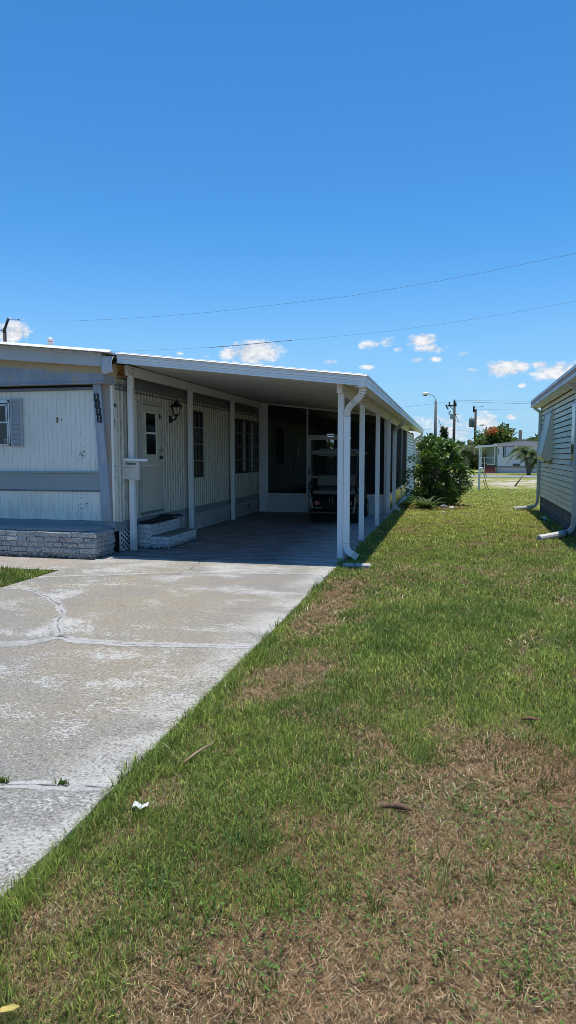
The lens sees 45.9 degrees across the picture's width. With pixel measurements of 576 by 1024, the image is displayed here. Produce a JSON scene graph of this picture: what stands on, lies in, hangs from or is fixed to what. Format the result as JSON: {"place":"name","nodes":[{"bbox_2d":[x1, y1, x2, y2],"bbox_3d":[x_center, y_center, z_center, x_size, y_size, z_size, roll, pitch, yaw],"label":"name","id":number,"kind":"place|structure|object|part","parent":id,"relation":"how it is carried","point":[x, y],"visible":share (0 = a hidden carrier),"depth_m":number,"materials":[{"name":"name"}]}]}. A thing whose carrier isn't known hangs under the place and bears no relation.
{"place":"outdoors","nodes":[
{"label":"outdoors","id":0,"kind":"place"},
{"bbox_2d":[0,565,58,587],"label":"grass","id":1,"kind":"structure","parent":0,"point":[11,575],"depth_m":8.89,"materials":[{"name":"green plant"}]},
{"bbox_2d":[0,556,95,571],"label":"front walk","id":2,"kind":"structure","parent":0,"point":[54,564],"depth_m":9.87,"materials":[{"name":"concrete"}]},
{"bbox_2d":[0,523,114,559],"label":"brick planter","id":3,"kind":"object","parent":2,"relation":"on","point":[60,541],"visible":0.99,"depth_m":10.34,"materials":[{"name":"brick"}]},
{"bbox_2d":[0,556,337,906],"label":"driveway","id":4,"kind":"structure","parent":0,"point":[107,663],"depth_m":5.12,"materials":[{"name":"concrete"}]},
{"bbox_2d":[0,773,10,782],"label":"weed","id":5,"kind":"object","parent":4,"relation":"on","point":[3,780],"visible":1,"depth_m":3.22,"materials":[{"name":"green plant"}]},
{"bbox_2d":[52,778,68,784],"bbox_3d":[-1.064,1.268,3.207,0.102,0.035,0.061,1,5,13],"label":"weed","id":6,"kind":"object","parent":4,"relation":"on","point":[61,782],"visible":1,"depth_m":3.21,"materials":[{"name":"green plant"}]},
{"bbox_2d":[105,494,409,566],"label":"carport floor","id":7,"kind":"structure","parent":0,"point":[285,537],"depth_m":12.21,"materials":[{"name":"paint"}]},
{"bbox_2d":[137,517,196,548],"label":"front steps","id":8,"kind":"structure","parent":7,"relation":"on","point":[167,534],"depth_m":11.41,"materials":[{"name":"brick"}]},
{"bbox_2d":[139,514,182,522],"bbox_3d":[-2.204,0.099,11.912,0.292,0.071,1.274,1,5,13],"label":"door mat","id":9,"kind":"object","parent":8,"relation":"on","point":[161,517],"depth_m":11.94,"materials":[{"name":"black rubber"}]},
{"bbox_2d":[116,352,423,558],"bbox_3d":[1.625,-1.686,20.177,3.915,3.096,21.244,1,5,13],"label":"carport","id":10,"kind":"object","parent":7,"relation":"on","point":[345,394],"visible":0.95,"depth_m":11.27,"materials":[{"name":"white metal"}]},
{"bbox_2d":[123,458,147,479],"bbox_3d":[-2.437,-0.688,10.892,0.426,0.344,0.075,1,5,13],"label":"mailbox","id":11,"kind":"object","parent":10,"relation":"attached to","point":[131,468],"visible":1,"depth_m":10.88,"materials":[{"name":"metal"}]},
{"bbox_2d":[259,403,407,513],"bbox_3d":[1.685,-1.827,22.104,3.875,3.034,8.195,1,5,13],"label":"screen room","id":12,"kind":"object","parent":7,"relation":"on","point":[286,432],"visible":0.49,"depth_m":18.32,"materials":[{"name":"paint"}]},
{"bbox_2d":[308,435,337,508],"bbox_3d":[0.985,-1.024,18.162,0.930,2.055,0.095,1,5,13],"label":"screen door","id":13,"kind":"structure","parent":12,"relation":"in","point":[316,442],"depth_m":18.15,"materials":[{"name":"paint"}]},
{"bbox_2d":[309,448,368,522],"bbox_3d":[1.255,-0.670,16.331,1.128,1.685,2.660,1,5,13],"label":"golf cart","id":14,"kind":"object","parent":7,"relation":"on","point":[323,500],"visible":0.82,"depth_m":15.44,"materials":[{"name":"black paint"}]},
{"bbox_2d":[406,431,413,496],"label":"storage shed","id":15,"kind":"structure","parent":7,"relation":"on","point":[410,443],"depth_m":27.36,"materials":[{"name":"white"}]},
{"bbox_2d":[0,463,575,1023],"bbox_3d":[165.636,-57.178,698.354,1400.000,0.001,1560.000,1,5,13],"label":"lawn","id":16,"kind":"structure","parent":0,"point":[496,483],"depth_m":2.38,"materials":[{"name":"plant"}]},
{"bbox_2d":[0,1003,19,1011],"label":"dry leaf","id":17,"kind":"object","parent":16,"relation":"on","point":[11,1007],"visible":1,"depth_m":1.90,"materials":[{"name":"yellow plant"}]},
{"bbox_2d":[1,318,18,341],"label":"utility pole","id":18,"kind":"object","parent":16,"relation":"on","point":[5,332],"visible":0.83,"depth_m":46.70,"materials":[{"name":"black paint"}]},
{"bbox_2d":[16,253,575,320],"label":"overhead cable","id":19,"kind":"object","parent":18,"relation":"attached to","point":[345,296],"visible":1,"depth_m":28.23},
{"bbox_2d":[132,801,148,808],"bbox_3d":[-0.656,1.304,3.032,0.069,0.016,0.043,0,5,5],"label":"paper scrap","id":20,"kind":"object","parent":16,"relation":"on","point":[138,804],"visible":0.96,"depth_m":3.03,"materials":[{"name":"white paper"}]},
{"bbox_2d":[0,337,308,551],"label":"mobile home","id":21,"kind":"object","parent":16,"relation":"on","point":[63,432],"visible":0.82,"depth_m":10.96,"materials":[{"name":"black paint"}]},
{"bbox_2d":[0,400,10,445],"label":"window","id":22,"kind":"structure","parent":21,"relation":"in","point":[5,437],"depth_m":11.00,"materials":[{"name":"glass"}]},
{"bbox_2d":[137,400,164,514],"bbox_3d":[-2.359,-0.947,11.906,0.113,1.920,0.960,1,5,13],"label":"door","id":23,"kind":"structure","parent":21,"relation":"in","point":[150,421],"depth_m":11.86,"materials":[{"name":"paint"}]},
{"bbox_2d":[169,400,181,422],"bbox_3d":[-2.079,-1.876,12.679,0.252,0.438,0.217,1,5,13],"label":"wall lantern","id":24,"kind":"object","parent":21,"relation":"attached to","point":[176,404],"depth_m":12.65,"materials":[{"name":"black paint"}]},
{"bbox_2d":[193,410,203,477],"bbox_3d":[-1.861,-1.399,14.054,0.044,1.360,0.570,1,5,13],"label":"window","id":25,"kind":"structure","parent":21,"relation":"in","point":[197,415],"depth_m":14.09,"materials":[{"name":"glass"}]},
{"bbox_2d":[235,418,258,473],"bbox_3d":[-1.034,-1.686,17.530,0.050,1.340,2.000,1,5,13],"label":"window","id":26,"kind":"structure","parent":21,"relation":"in","point":[246,431],"depth_m":17.44,"materials":[{"name":"black glass"}]},
{"bbox_2d":[183,743,213,763],"bbox_3d":[-0.467,1.257,3.559,0.017,0.029,0.245,3,6,33],"label":"twig","id":27,"kind":"object","parent":16,"relation":"on","point":[194,754],"visible":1,"depth_m":3.54,"materials":[{"name":"beige wood"}]},
{"bbox_2d":[342,563,354,568],"bbox_3d":[0.855,0.770,9.627,0.170,0.075,0.170,2,7,7],"label":"splash block","id":28,"kind":"object","parent":16,"relation":"on","point":[349,564],"depth_m":9.57,"materials":[{"name":"concrete"}]},
{"bbox_2d":[355,563,370,567],"bbox_3d":[1.057,0.772,9.610,0.220,0.075,0.170,1,7,2],"label":"splash block","id":29,"kind":"object","parent":16,"relation":"on","point":[367,565],"depth_m":9.54,"materials":[{"name":"concrete"}]},
{"bbox_2d":[379,803,411,810],"bbox_3d":[0.482,1.315,3.047,0.147,0.028,0.033,1,5,13],"label":"bark strip","id":30,"kind":"object","parent":16,"relation":"on","point":[401,806],"visible":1,"depth_m":3.04,"materials":[{"name":"brown wood"}]},
{"bbox_2d":[416,451,421,463],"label":"house","id":31,"kind":"structure","parent":16,"relation":"on","point":[417,454],"depth_m":117.61,"materials":[{"name":"white metal"}]},
{"bbox_2d":[416,432,433,457],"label":"round tree","id":32,"kind":"object","parent":16,"relation":"on","point":[422,438],"visible":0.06,"depth_m":105.35,"materials":[{"name":"green plant"}]},
{"bbox_2d":[407,496,446,509],"bbox_3d":[4.001,-0.269,19.892,1.602,0.379,1.435,-3,6,-29],"label":"rosette plant","id":33,"kind":"object","parent":16,"relation":"on","point":[424,503],"visible":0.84,"depth_m":19.81,"materials":[{"name":"green plant"}]},
{"bbox_2d":[422,392,436,444],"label":"street lamp","id":34,"kind":"object","parent":16,"relation":"on","point":[435,413],"visible":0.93,"depth_m":63.94,"materials":[{"name":"metal"}]},
{"bbox_2d":[398,433,477,505],"bbox_3d":[4.751,-1.249,21.037,2.178,2.388,1.991,4,6,40],"label":"leafy shrub","id":35,"kind":"object","parent":16,"relation":"on","point":[437,480],"visible":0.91,"depth_m":20.90,"materials":[{"name":"green plant"}]},
{"bbox_2d":[439,426,448,441],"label":"norfolk pine","id":36,"kind":"object","parent":16,"relation":"on","point":[445,434],"visible":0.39,"depth_m":89.01,"materials":[{"name":"green plant"}]},
{"bbox_2d":[398,502,499,511],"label":"leaf litter","id":37,"kind":"object","parent":16,"relation":"on","point":[446,508],"visible":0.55,"depth_m":20.25,"materials":[{"name":"brown plant"}]},
{"bbox_2d":[445,399,458,468],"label":"utility pole","id":38,"kind":"object","parent":16,"relation":"on","point":[453,416],"visible":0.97,"depth_m":75.06,"materials":[{"name":"black paint"}]},
{"bbox_2d":[449,441,467,463],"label":"round tree","id":39,"kind":"object","parent":16,"relation":"on","point":[462,445],"visible":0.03,"depth_m":99.94,"materials":[{"name":"green plant"}]},
{"bbox_2d":[455,446,485,469],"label":"coconut palm","id":40,"kind":"object","parent":16,"relation":"on","point":[468,456],"visible":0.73,"depth_m":72.35,"materials":[{"name":"green plant"}]},
{"bbox_2d":[459,452,486,468],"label":"thicket","id":41,"kind":"object","parent":16,"relation":"on","point":[475,465],"visible":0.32,"depth_m":75.35,"materials":[{"name":"green plant"}]},
{"bbox_2d":[463,445,486,464],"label":"coconut palm","id":42,"kind":"object","parent":16,"relation":"on","point":[484,449],"visible":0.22,"depth_m":74.74,"materials":[{"name":"green plant"}]},
{"bbox_2d":[469,406,483,443],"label":"utility pole","id":43,"kind":"object","parent":16,"relation":"on","point":[472,422],"visible":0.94,"depth_m":84.05,"materials":[{"name":"black paint"}]},
{"bbox_2d":[478,467,488,489],"bbox_3d":[8.824,-1.508,30.807,0.184,1.027,0.595,-3,6,-35],"label":"riser post","id":44,"kind":"object","parent":16,"relation":"on","point":[479,470],"visible":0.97,"depth_m":30.93,"materials":[{"name":"paint"}]},
{"bbox_2d":[472,422,515,447],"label":"flame tree","id":45,"kind":"object","parent":16,"relation":"on","point":[501,433],"visible":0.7,"depth_m":77.90,"materials":[{"name":"green plant"}]},
{"bbox_2d":[456,434,537,445],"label":"tree belt","id":46,"kind":"object","parent":16,"relation":"on","point":[470,442],"depth_m":179.70,"materials":[{"name":"green plant"}]},
{"bbox_2d":[475,440,537,473],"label":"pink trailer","id":47,"kind":"object","parent":16,"relation":"on","point":[497,459],"visible":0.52,"depth_m":58.98,"materials":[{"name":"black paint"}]},
{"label":"porch door","id":48,"kind":"part","parent":47,"relation":"part of","materials":[{"name":"metal"}]},
{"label":"window","id":49,"kind":"part","parent":47,"relation":"part of","materials":[{"name":"white glass"}]},
{"bbox_2d":[506,446,536,474],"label":"pygmy palm","id":50,"kind":"object","parent":16,"relation":"on","point":[530,456],"visible":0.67,"depth_m":53.68,"materials":[{"name":"green plant"}]},
{"bbox_2d":[523,436,537,440],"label":"round tree","id":51,"kind":"object","parent":16,"relation":"on","point":[533,439],"visible":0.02,"depth_m":112.09,"materials":[{"name":"green plant"}]},
{"bbox_2d":[521,716,541,720],"bbox_3d":[1.442,1.224,4.037,0.121,0.021,0.023,1,5,13],"label":"bark strip","id":52,"kind":"object","parent":16,"relation":"on","point":[528,718],"visible":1,"depth_m":4.03,"materials":[{"name":"brown wood"}]},
{"bbox_2d":[513,364,575,539],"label":"neighbour house","id":53,"kind":"structure","parent":16,"relation":"on","point":[555,401],"depth_m":15.36,"materials":[{"name":"beige"}]},
{"bbox_2d":[569,400,574,465],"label":"window","id":54,"kind":"structure","parent":53,"relation":"in","point":[573,402],"depth_m":13.49,"materials":[{"name":"white glass"}]},
{"bbox_2d":[0,0,575,446],"label":"sky","id":55,"kind":"structure","parent":0,"point":[161,159],"materials":[{"name":"blue"}]},
{"bbox_2d":[111,301,573,351],"bbox_3d":[-1.847,-7.200,27.883,28.955,0.923,0.026,3,6,34],"label":"overhead cable","id":56,"kind":"object","parent":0,"point":[322,337],"visible":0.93,"depth_m":26.86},
{"bbox_2d":[451,475,536,477],"bbox_3d":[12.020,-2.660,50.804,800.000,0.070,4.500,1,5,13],"label":"street","id":57,"kind":"structure","parent":0,"point":[510,476],"depth_m":49.37,"materials":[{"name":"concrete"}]},
{"bbox_2d":[518,430,521,439],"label":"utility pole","id":58,"kind":"object","parent":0,"point":[520,435],"visible":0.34,"depth_m":84.95,"materials":[{"name":"grey wood"}]}
]}

